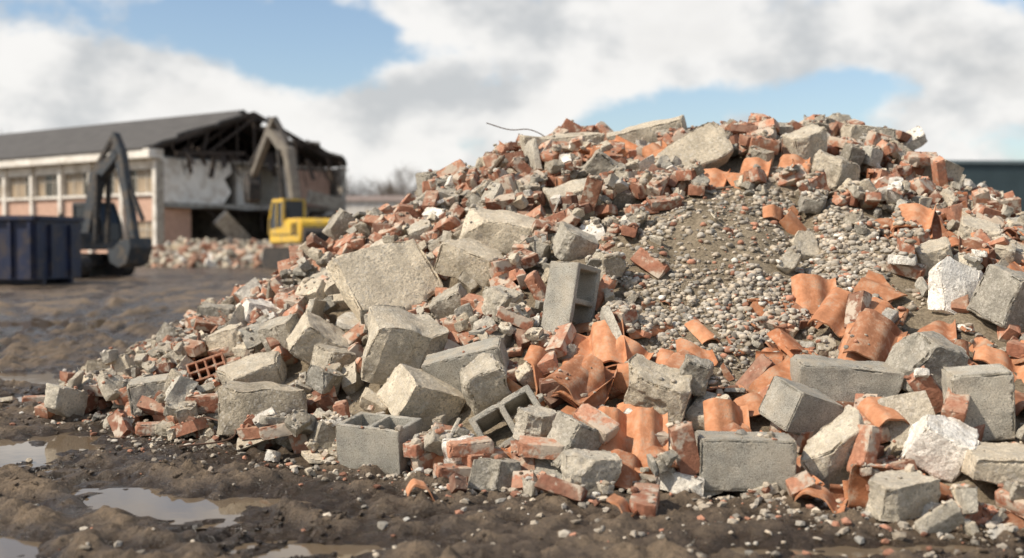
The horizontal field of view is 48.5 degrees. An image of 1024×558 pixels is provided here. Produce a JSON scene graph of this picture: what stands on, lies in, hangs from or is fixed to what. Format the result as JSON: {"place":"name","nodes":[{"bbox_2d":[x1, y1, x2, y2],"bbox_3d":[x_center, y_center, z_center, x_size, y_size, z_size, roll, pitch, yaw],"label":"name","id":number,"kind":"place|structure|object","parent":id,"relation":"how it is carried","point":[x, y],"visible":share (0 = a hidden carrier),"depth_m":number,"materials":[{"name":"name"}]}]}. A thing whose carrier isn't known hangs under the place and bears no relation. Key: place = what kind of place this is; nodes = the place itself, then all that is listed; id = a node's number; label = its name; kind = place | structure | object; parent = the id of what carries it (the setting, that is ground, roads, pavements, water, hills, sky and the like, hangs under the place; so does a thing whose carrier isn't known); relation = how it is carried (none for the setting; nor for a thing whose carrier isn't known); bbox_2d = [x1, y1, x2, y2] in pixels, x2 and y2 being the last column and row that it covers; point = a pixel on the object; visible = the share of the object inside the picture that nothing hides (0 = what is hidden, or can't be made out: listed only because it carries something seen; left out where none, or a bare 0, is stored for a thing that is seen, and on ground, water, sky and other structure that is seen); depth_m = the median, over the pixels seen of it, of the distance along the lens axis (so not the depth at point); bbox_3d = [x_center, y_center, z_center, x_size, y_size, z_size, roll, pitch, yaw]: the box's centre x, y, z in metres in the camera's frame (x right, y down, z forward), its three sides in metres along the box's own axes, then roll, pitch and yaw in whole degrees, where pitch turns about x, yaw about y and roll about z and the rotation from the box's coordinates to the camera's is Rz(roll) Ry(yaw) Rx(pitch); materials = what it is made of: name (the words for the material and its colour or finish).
{"place":"outdoors","nodes":[
{"label":"outdoors","id":0,"kind":"place"},
{"bbox_2d":[346,196,417,215],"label":"warehouse","id":1,"kind":"structure","parent":0,"point":[355,204],"depth_m":131.79,"materials":[{"name":"grey metal"}]},
{"bbox_2d":[0,267,1023,557],"bbox_3d":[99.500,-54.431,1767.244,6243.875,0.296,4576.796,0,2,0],"label":"ground","id":2,"kind":"structure","parent":0,"point":[156,297],"depth_m":4.74,"materials":[{"name":"soil"}]},
{"bbox_2d":[0,536,40,557],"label":"puddle","id":3,"kind":"object","parent":2,"relation":"on","point":[10,547],"visible":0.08,"depth_m":4.25,"materials":[{"name":"grey liquid"}]},
{"bbox_2d":[0,368,68,394],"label":"puddle","id":4,"kind":"object","parent":2,"relation":"on","point":[42,378],"visible":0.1,"depth_m":9.67,"materials":[{"name":"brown liquid"}]},
{"bbox_2d":[0,215,84,284],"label":"waste skip","id":5,"kind":"object","parent":2,"relation":"on","point":[38,250],"visible":1,"depth_m":29.83,"materials":[{"name":"blue paint"}]},
{"bbox_2d":[0,432,130,471],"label":"puddle","id":6,"kind":"object","parent":2,"relation":"on","point":[12,452],"visible":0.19,"depth_m":6.33,"materials":[{"name":"grey liquid"}]},
{"bbox_2d":[0,316,149,333],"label":"puddle","id":7,"kind":"object","parent":2,"relation":"on","point":[40,322],"visible":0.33,"depth_m":16.18,"materials":[{"name":"brown liquid"}]},
{"bbox_2d":[0,195,151,252],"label":"brick spandrels","id":8,"kind":"object","parent":2,"relation":"on","point":[46,207],"visible":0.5,"depth_m":70.79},
{"bbox_2d":[0,148,163,252],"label":"white columns and fascia","id":9,"kind":"structure","parent":2,"relation":"on","point":[62,166],"depth_m":69.79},
{"bbox_2d":[0,169,151,237],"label":"window frames","id":10,"kind":"structure","parent":9,"relation":"attached to","point":[83,180],"depth_m":69.79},
{"bbox_2d":[0,170,152,245],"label":"windows","id":11,"kind":"structure","parent":10,"relation":"in","point":[79,191],"depth_m":69.65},
{"bbox_2d":[27,171,135,237],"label":"window panes","id":12,"kind":"object","parent":10,"relation":"in","point":[49,188],"visible":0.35,"depth_m":70.95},
{"bbox_2d":[0,110,244,160],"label":"roof front","id":13,"kind":"structure","parent":9,"relation":"on","point":[137,135],"depth_m":72.55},
{"bbox_2d":[160,111,346,167],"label":"roof back","id":14,"kind":"structure","parent":13,"relation":"attached to","point":[259,122],"depth_m":77.37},
{"bbox_2d":[59,132,151,277],"bbox_3d":[-14.142,-2.437,37.678,5.538,4.704,2.240,1,2,30],"label":"excavator","id":15,"kind":"object","parent":2,"relation":"on","point":[101,226],"visible":0.69,"depth_m":37.01,"materials":[{"name":"black metal"}]},
{"bbox_2d":[1,164,336,243],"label":"dark interior","id":16,"kind":"object","parent":2,"relation":"on","point":[203,225],"visible":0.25,"depth_m":71.53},
{"bbox_2d":[0,156,345,244],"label":"broken floor slabs","id":17,"kind":"structure","parent":2,"relation":"on","point":[226,223],"depth_m":69.01,"materials":[{"name":"concrete"}]},
{"bbox_2d":[159,158,310,216],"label":"interior walls","id":18,"kind":"structure","parent":17,"relation":"on","point":[197,185],"depth_m":67.97,"materials":[{"name":"paint"}]},
{"bbox_2d":[164,170,329,245],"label":"gable brickwork","id":19,"kind":"object","parent":17,"relation":"on","point":[177,223],"visible":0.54,"depth_m":66.97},
{"bbox_2d":[152,112,347,190],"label":"roof trusses","id":20,"kind":"object","parent":17,"relation":"on","point":[270,159],"visible":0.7,"depth_m":71.26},
{"bbox_2d":[151,237,208,253],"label":"demolition debris heap","id":21,"kind":"object","parent":2,"relation":"on","point":[169,246],"visible":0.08,"depth_m":61.47,"materials":[{"name":"concrete"}]},
{"bbox_2d":[72,487,311,528],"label":"puddle","id":22,"kind":"object","parent":2,"relation":"on","point":[150,502],"visible":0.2,"depth_m":4.97,"materials":[{"name":"grey liquid"}]},
{"bbox_2d":[142,236,272,266],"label":"demolition debris heap","id":23,"kind":"object","parent":2,"relation":"on","point":[229,252],"visible":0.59,"depth_m":53.98,"materials":[{"name":"brick"}]},
{"bbox_2d":[242,116,331,268],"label":"demolition excavator","id":24,"kind":"object","parent":2,"relation":"on","point":[291,221],"visible":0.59,"depth_m":50.48,"materials":[{"name":"yellow metal"}]},
{"bbox_2d":[227,541,384,557],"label":"puddle","id":25,"kind":"object","parent":2,"relation":"on","point":[309,549],"visible":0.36,"depth_m":4.23,"materials":[{"name":"grey liquid"}]},
{"bbox_2d":[336,411,421,474],"bbox_3d":[-0.660,0.821,5.689,0.362,0.233,0.242,3,11,24],"label":"hollow concrete block","id":26,"kind":"object","parent":2,"relation":"on","point":[382,440],"depth_m":5.60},
{"bbox_2d":[367,162,416,195],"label":"bare tree","id":27,"kind":"object","parent":2,"relation":"on","point":[390,188],"visible":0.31,"depth_m":161.53,"materials":[{"name":"brown plant"}]},
{"bbox_2d":[433,463,471,480],"bbox_3d":[-0.260,0.906,5.331,0.210,0.070,0.107,4,2,-20],"label":"brick","id":28,"kind":"object","parent":2,"relation":"on","point":[443,470],"visible":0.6,"depth_m":5.28,"materials":[{"name":"brick"}]},
{"bbox_2d":[478,457,520,490],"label":"broken concrete","id":29,"kind":"object","parent":2,"relation":"on","point":[501,471],"visible":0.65,"depth_m":5.08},
{"bbox_2d":[0,113,1023,557],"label":"rubble pile","id":30,"kind":"object","parent":2,"relation":"on","point":[676,249],"visible":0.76,"depth_m":6.81,"materials":[{"name":"concrete"}]},
{"bbox_2d":[127,370,188,416],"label":"concrete block","id":31,"kind":"object","parent":30,"relation":"on","point":[137,389],"depth_m":6.99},
{"bbox_2d":[186,352,226,384],"bbox_3d":[-1.950,0.590,7.322,0.240,0.131,0.202,-19,-12,-11],"label":"perforated brick","id":32,"kind":"object","parent":30,"relation":"on","point":[208,366],"visible":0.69,"depth_m":7.25,"materials":[{"name":"brick"}]},
{"bbox_2d":[197,301,235,316],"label":"broken concrete","id":33,"kind":"object","parent":30,"relation":"on","point":[209,309],"visible":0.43,"depth_m":8.26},
{"bbox_2d":[205,322,244,350],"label":"broken concrete","id":34,"kind":"object","parent":30,"relation":"on","point":[229,335],"visible":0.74,"depth_m":7.54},
{"bbox_2d":[216,351,286,384],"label":"broken concrete","id":35,"kind":"object","parent":30,"relation":"on","point":[271,366],"visible":0.63,"depth_m":6.81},
{"bbox_2d":[242,298,279,322],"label":"broken concrete","id":36,"kind":"object","parent":30,"relation":"on","point":[249,305],"visible":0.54,"depth_m":7.82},
{"bbox_2d":[217,381,307,434],"bbox_3d":[-1.400,0.721,6.386,0.506,0.276,0.396,0,5,-8],"label":"broken concrete","id":37,"kind":"object","parent":30,"relation":"on","point":[237,400],"visible":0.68,"depth_m":6.22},
{"bbox_2d":[257,314,298,351],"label":"broken concrete","id":38,"kind":"object","parent":30,"relation":"on","point":[279,329],"visible":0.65,"depth_m":7.13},
{"bbox_2d":[286,311,348,365],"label":"broken concrete","id":39,"kind":"object","parent":30,"relation":"on","point":[310,330],"visible":0.69,"depth_m":6.93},
{"bbox_2d":[311,344,356,367],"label":"broken concrete","id":40,"kind":"object","parent":30,"relation":"on","point":[323,355],"visible":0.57,"depth_m":6.67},
{"bbox_2d":[326,239,443,321],"bbox_3d":[-0.800,0.021,7.364,0.613,0.591,0.165,-26,-14,-27],"label":"concrete slab","id":41,"kind":"object","parent":30,"relation":"on","point":[398,274],"depth_m":7.30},
{"bbox_2d":[361,304,448,384],"bbox_3d":[-0.610,0.380,6.435,0.471,0.382,0.363,10,19,-15],"label":"broken concrete","id":42,"kind":"object","parent":30,"relation":"on","point":[397,335],"visible":0.76,"depth_m":6.28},
{"bbox_2d":[376,364,465,431],"bbox_3d":[-0.470,0.635,5.983,0.353,0.260,0.310,25,9,-33],"label":"broken concrete","id":43,"kind":"object","parent":30,"relation":"on","point":[409,391],"visible":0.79,"depth_m":5.87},
{"bbox_2d":[429,283,467,319],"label":"broken concrete","id":44,"kind":"object","parent":30,"relation":"on","point":[445,303],"visible":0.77,"depth_m":6.96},
{"bbox_2d":[421,336,509,392],"bbox_3d":[-0.240,0.485,6.118,0.442,0.222,0.193,-15,14,8],"label":"concrete block","id":45,"kind":"object","parent":30,"relation":"on","point":[446,365],"depth_m":6.04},
{"bbox_2d":[433,237,502,288],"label":"broken concrete","id":46,"kind":"object","parent":30,"relation":"on","point":[471,257],"visible":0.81,"depth_m":7.20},
{"bbox_2d":[446,436,494,458],"bbox_3d":[-0.200,0.791,5.367,0.223,0.072,0.108,-3,8,-12],"label":"brick","id":47,"kind":"object","parent":30,"relation":"on","point":[470,446],"visible":1,"depth_m":5.32,"materials":[{"name":"brick"}]},
{"bbox_2d":[459,353,511,415],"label":"broken concrete","id":48,"kind":"object","parent":30,"relation":"on","point":[483,381],"visible":0.8,"depth_m":5.75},
{"bbox_2d":[459,205,535,256],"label":"broken concrete","id":49,"kind":"object","parent":30,"relation":"on","point":[501,231],"visible":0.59,"depth_m":7.41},
{"bbox_2d":[481,285,523,322],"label":"broken concrete","id":50,"kind":"object","parent":30,"relation":"on","point":[497,297],"visible":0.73,"depth_m":6.56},
{"bbox_2d":[468,385,540,448],"bbox_3d":[0.000,0.722,5.585,0.342,0.222,0.202,-30,-25,-5],"label":"hollow concrete block","id":51,"kind":"object","parent":30,"relation":"on","point":[490,417],"depth_m":5.54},
{"bbox_2d":[512,405,555,439],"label":"broken concrete","id":52,"kind":"object","parent":30,"relation":"on","point":[534,421],"visible":0.76,"depth_m":5.39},
{"bbox_2d":[524,270,546,300],"bbox_3d":[0.160,0.067,6.785,0.071,0.228,0.108,-27,7,22],"label":"brick","id":53,"kind":"object","parent":30,"relation":"on","point":[535,284],"visible":0.68,"depth_m":6.74,"materials":[{"name":"brick"}]},
{"bbox_2d":[523,345,550,395],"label":"roof tile","id":54,"kind":"object","parent":30,"relation":"on","point":[534,355],"visible":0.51,"depth_m":5.95,"materials":[{"name":"ceramic"}]},
{"bbox_2d":[518,435,563,459],"bbox_3d":[0.140,0.776,5.227,0.224,0.073,0.107,5,12,6],"label":"brick","id":55,"kind":"object","parent":30,"relation":"on","point":[540,447],"visible":0.91,"depth_m":5.18,"materials":[{"name":"brick"}]},
{"bbox_2d":[520,132,604,151],"bbox_3d":[0.380,-1.043,8.922,0.647,0.223,0.428,-4,10,-5],"label":"concrete slab","id":56,"kind":"object","parent":30,"relation":"on","point":[596,137],"depth_m":8.73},
{"bbox_2d":[542,178,586,206],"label":"broken concrete","id":57,"kind":"object","parent":30,"relation":"on","point":[575,186],"visible":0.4,"depth_m":7.81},
{"bbox_2d":[541,261,600,332],"bbox_3d":[0.330,0.127,6.427,0.212,0.422,0.212,4,-7,44],"label":"hollow concrete block","id":58,"kind":"object","parent":30,"relation":"on","point":[571,294],"depth_m":6.38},
{"bbox_2d":[546,410,601,468],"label":"broken concrete","id":59,"kind":"object","parent":30,"relation":"on","point":[566,431],"visible":0.63,"depth_m":5.21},
{"bbox_2d":[551,221,598,261],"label":"broken concrete","id":60,"kind":"object","parent":30,"relation":"on","point":[570,242],"visible":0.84,"depth_m":7.01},
{"bbox_2d":[542,355,611,404],"bbox_3d":[0.330,0.496,5.681,0.240,0.082,0.300,26,30,23],"label":"roof tile","id":61,"kind":"object","parent":30,"relation":"on","point":[574,383],"visible":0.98,"depth_m":5.63,"materials":[{"name":"ceramic"}]},
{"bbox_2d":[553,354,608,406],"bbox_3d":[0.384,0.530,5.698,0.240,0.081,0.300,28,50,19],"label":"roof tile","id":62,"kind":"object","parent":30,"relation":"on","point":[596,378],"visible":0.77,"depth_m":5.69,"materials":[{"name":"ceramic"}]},
{"bbox_2d":[562,319,627,364],"bbox_3d":[0.430,0.383,6.095,0.380,0.084,0.340,-25,32,17],"label":"roof tile","id":63,"kind":"object","parent":30,"relation":"on","point":[599,341],"visible":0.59,"depth_m":6.08,"materials":[{"name":"ceramic"}]},
{"bbox_2d":[584,149,618,174],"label":"broken concrete","id":64,"kind":"object","parent":30,"relation":"on","point":[598,161],"visible":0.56,"depth_m":8.04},
{"bbox_2d":[610,449,641,489],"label":"roof tile","id":65,"kind":"object","parent":30,"relation":"on","point":[629,474],"visible":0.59,"depth_m":5.08,"materials":[{"name":"ceramic"}]},
{"bbox_2d":[598,406,667,455],"bbox_3d":[0.560,0.746,5.326,0.340,0.300,0.083,0,-38,6],"label":"roof tile","id":66,"kind":"object","parent":30,"relation":"on","point":[640,427],"visible":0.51,"depth_m":5.34,"materials":[{"name":"ceramic"}]},
{"bbox_2d":[573,403,619,444],"bbox_3d":[0.390,0.672,5.324,0.108,0.074,0.222,-29,46,-35],"label":"brick","id":67,"kind":"object","parent":66,"relation":"on","point":[607,427],"visible":0.82,"depth_m":5.29,"materials":[{"name":"brick"}]},
{"bbox_2d":[616,335,653,361],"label":"roof tile","id":68,"kind":"object","parent":30,"relation":"on","point":[633,347],"visible":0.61,"depth_m":6.02,"materials":[{"name":"ceramic"}]},
{"bbox_2d":[606,115,686,143],"bbox_3d":[1.080,-1.149,9.068,0.634,0.193,0.424,-14,10,8],"label":"concrete slab","id":69,"kind":"object","parent":30,"relation":"on","point":[646,131],"depth_m":8.88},
{"bbox_2d":[624,353,692,422],"bbox_3d":[0.720,0.565,5.641,0.354,0.259,0.230,17,27,19],"label":"broken concrete","id":70,"kind":"object","parent":30,"relation":"on","point":[648,387],"visible":0.77,"depth_m":5.56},
{"bbox_2d":[655,122,733,168],"bbox_3d":[1.270,-0.855,8.227,0.673,0.173,0.361,-29,48,-8],"label":"concrete slab","id":71,"kind":"object","parent":30,"relation":"on","point":[708,145],"depth_m":8.19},
{"bbox_2d":[679,354,713,396],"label":"broken concrete","id":72,"kind":"object","parent":30,"relation":"on","point":[699,369],"visible":0.74,"depth_m":5.59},
{"bbox_2d":[675,338,717,366],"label":"roof tile","id":73,"kind":"object","parent":30,"relation":"on","point":[691,347],"visible":0.45,"depth_m":6.01,"materials":[{"name":"ceramic"}]},
{"bbox_2d":[684,319,719,343],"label":"roof tile","id":74,"kind":"object","parent":30,"relation":"on","point":[700,331],"visible":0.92,"depth_m":6.18,"materials":[{"name":"ceramic"}]},
{"bbox_2d":[703,398,750,431],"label":"roof tile","id":75,"kind":"object","parent":30,"relation":"on","point":[719,414],"visible":0.47,"depth_m":5.45,"materials":[{"name":"ceramic"}]},
{"bbox_2d":[695,430,796,491],"bbox_3d":[1.020,0.797,4.987,0.420,0.229,0.213,1,4,3],"label":"concrete block","id":76,"kind":"object","parent":30,"relation":"on","point":[743,461],"depth_m":4.89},
{"bbox_2d":[733,392,762,417],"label":"roof tile","id":77,"kind":"object","parent":30,"relation":"on","point":[753,400],"visible":0.47,"depth_m":5.59,"materials":[{"name":"ceramic"}]},
{"bbox_2d":[746,355,791,392],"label":"roof tile","id":78,"kind":"object","parent":30,"relation":"on","point":[765,378],"visible":0.44,"depth_m":5.71,"materials":[{"name":"ceramic"}]},
{"bbox_2d":[767,328,810,357],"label":"roof tile","id":79,"kind":"object","parent":30,"relation":"on","point":[774,335],"visible":0.39,"depth_m":5.95,"materials":[{"name":"ceramic"}]},
{"bbox_2d":[779,205,806,234],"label":"roof tile","id":80,"kind":"object","parent":30,"relation":"on","point":[790,222],"visible":0.82,"depth_m":7.30,"materials":[{"name":"ceramic"}]},
{"bbox_2d":[758,376,843,435],"bbox_3d":[1.360,0.616,5.362,0.282,0.202,0.242,19,9,-27],"label":"concrete block","id":81,"kind":"object","parent":30,"relation":"on","point":[790,406],"depth_m":5.26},
{"bbox_2d":[782,124,827,166],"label":"broken concrete","id":82,"kind":"object","parent":30,"relation":"on","point":[811,141],"visible":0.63,"depth_m":8.18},
{"bbox_2d":[790,230,819,260],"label":"broken concrete","id":83,"kind":"object","parent":30,"relation":"on","point":[805,243],"visible":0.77,"depth_m":7.08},
{"bbox_2d":[791,273,835,314],"bbox_3d":[1.720,0.101,6.456,0.250,0.260,0.082,0,-30,6],"label":"roof tile","id":84,"kind":"object","parent":30,"relation":"on","point":[810,292],"visible":0.66,"depth_m":6.46,"materials":[{"name":"ceramic"}]},
{"bbox_2d":[800,404,864,489],"bbox_3d":[1.440,0.777,5.027,0.366,0.255,0.174,-36,27,-7],"label":"broken concrete","id":85,"kind":"object","parent":30,"relation":"on","point":[825,455],"visible":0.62,"depth_m":4.95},
{"bbox_2d":[811,149,859,189],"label":"broken concrete","id":86,"kind":"object","parent":30,"relation":"on","point":[839,170],"visible":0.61,"depth_m":7.81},
{"bbox_2d":[790,354,904,401],"bbox_3d":[1.650,0.510,5.639,0.528,0.211,0.196,4,14,4],"label":"concrete block","id":87,"kind":"object","parent":30,"relation":"on","point":[835,379],"depth_m":5.56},
{"bbox_2d":[807,287,904,337],"bbox_3d":[1.860,0.204,6.149,0.420,0.083,0.320,17,43,30],"label":"roof tile","id":88,"kind":"object","parent":30,"relation":"on","point":[830,311],"visible":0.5,"depth_m":6.16,"materials":[{"name":"ceramic"}]},
{"bbox_2d":[847,424,882,472],"bbox_3d":[1.520,0.739,4.906,0.072,0.228,0.106,15,-2,-23],"label":"brick","id":89,"kind":"object","parent":30,"relation":"on","point":[865,445],"visible":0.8,"depth_m":4.87,"materials":[{"name":"ceramic"}]},
{"bbox_2d":[839,124,896,140],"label":"broken concrete","id":90,"kind":"object","parent":30,"relation":"on","point":[856,131],"visible":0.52,"depth_m":8.80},
{"bbox_2d":[842,310,906,361],"bbox_3d":[1.858,0.318,5.808,0.260,0.082,0.300,23,51,15],"label":"roof tile","id":91,"kind":"object","parent":30,"relation":"on","point":[881,337],"visible":0.76,"depth_m":5.79,"materials":[{"name":"ceramic"}]},
{"bbox_2d":[853,270,907,301],"bbox_3d":[2.100,0.073,6.455,0.269,0.220,0.082,25,-27,28],"label":"roof tile","id":92,"kind":"object","parent":30,"relation":"on","point":[871,282],"visible":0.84,"depth_m":6.45,"materials":[{"name":"ceramic"}]},
{"bbox_2d":[857,396,908,426],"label":"roof tile","id":93,"kind":"object","parent":30,"relation":"on","point":[872,411],"visible":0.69,"depth_m":5.23,"materials":[{"name":"ceramic"}]},
{"bbox_2d":[890,203,935,231],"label":"roof tile","id":94,"kind":"object","parent":30,"relation":"on","point":[922,215],"visible":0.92,"depth_m":7.04,"materials":[{"name":"ceramic"}]},
{"bbox_2d":[885,331,968,392],"bbox_3d":[2.030,0.417,5.596,0.305,0.303,0.252,20,18,-10],"label":"broken concrete","id":95,"kind":"object","parent":30,"relation":"on","point":[934,352],"visible":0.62,"depth_m":5.50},
{"bbox_2d":[915,236,952,275],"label":"broken concrete","id":96,"kind":"object","parent":30,"relation":"on","point":[930,254],"visible":0.63,"depth_m":6.58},
{"bbox_2d":[917,320,956,339],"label":"roof tile","id":97,"kind":"object","parent":30,"relation":"on","point":[947,330],"visible":0.54,"depth_m":6.06,"materials":[{"name":"ceramic"}]},
{"bbox_2d":[900,414,978,482],"bbox_3d":[1.860,0.728,4.945,0.278,0.223,0.222,26,26,8],"label":"broken concrete","id":98,"kind":"object","parent":30,"relation":"on","point":[939,445],"visible":0.9,"depth_m":4.87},
{"bbox_2d":[927,257,982,313],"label":"broken concrete","id":99,"kind":"object","parent":30,"relation":"on","point":[950,280],"visible":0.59,"depth_m":6.26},
{"bbox_2d":[941,387,969,422],"bbox_3d":[1.980,0.561,5.070,0.104,0.074,0.217,11,32,25],"label":"brick","id":100,"kind":"object","parent":30,"relation":"on","point":[954,406],"visible":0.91,"depth_m":5.01,"materials":[{"name":"brick"}]},
{"bbox_2d":[941,364,1015,441],"bbox_3d":[2.120,0.561,5.170,0.275,0.315,0.203,-5,7,8],"label":"concrete block","id":101,"kind":"object","parent":30,"relation":"on","point":[989,389],"depth_m":5.07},
{"bbox_2d":[957,216,1001,238],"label":"broken concrete","id":102,"kind":"object","parent":30,"relation":"on","point":[969,225],"visible":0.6,"depth_m":7.04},
{"bbox_2d":[961,441,1023,484],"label":"concrete slab","id":103,"kind":"object","parent":30,"relation":"on","point":[997,463],"depth_m":4.70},
{"bbox_2d":[966,264,1023,332],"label":"broken concrete","id":104,"kind":"object","parent":30,"relation":"on","point":[997,298],"visible":0.95,"depth_m":5.99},
{"bbox_2d":[973,345,1023,382],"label":"roof tile","id":105,"kind":"object","parent":30,"relation":"on","point":[988,354],"visible":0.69,"depth_m":5.75,"materials":[{"name":"ceramic"}]},
{"bbox_2d":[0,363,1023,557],"bbox_3d":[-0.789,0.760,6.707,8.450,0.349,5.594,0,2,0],"label":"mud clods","id":106,"kind":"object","parent":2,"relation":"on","point":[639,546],"visible":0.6,"depth_m":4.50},
{"bbox_2d":[560,448,621,493],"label":"broken concrete","id":107,"kind":"object","parent":2,"relation":"on","point":[582,466],"visible":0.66,"depth_m":4.93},
{"bbox_2d":[794,484,846,513],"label":"roof tile","id":108,"kind":"object","parent":2,"relation":"on","point":[822,493],"visible":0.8,"depth_m":4.68,"materials":[{"name":"ceramic"}]},
{"bbox_2d":[711,545,1023,557],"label":"puddle","id":109,"kind":"object","parent":2,"relation":"on","point":[848,551],"visible":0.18,"depth_m":4.23,"materials":[{"name":"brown liquid"}]},
{"bbox_2d":[865,469,940,522],"bbox_3d":[1.560,0.871,4.580,0.272,0.168,0.203,-6,9,-20],"label":"broken concrete","id":110,"kind":"object","parent":2,"relation":"on","point":[893,497],"visible":0.88,"depth_m":4.51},
{"bbox_2d":[949,160,1023,211],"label":"industrial shed","id":111,"kind":"structure","parent":2,"relation":"on","point":[1005,176],"depth_m":75.92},
{"bbox_2d":[0,0,1023,195],"label":"sky","id":112,"kind":"structure","parent":0,"point":[382,86],"materials":[{"name":"white"}]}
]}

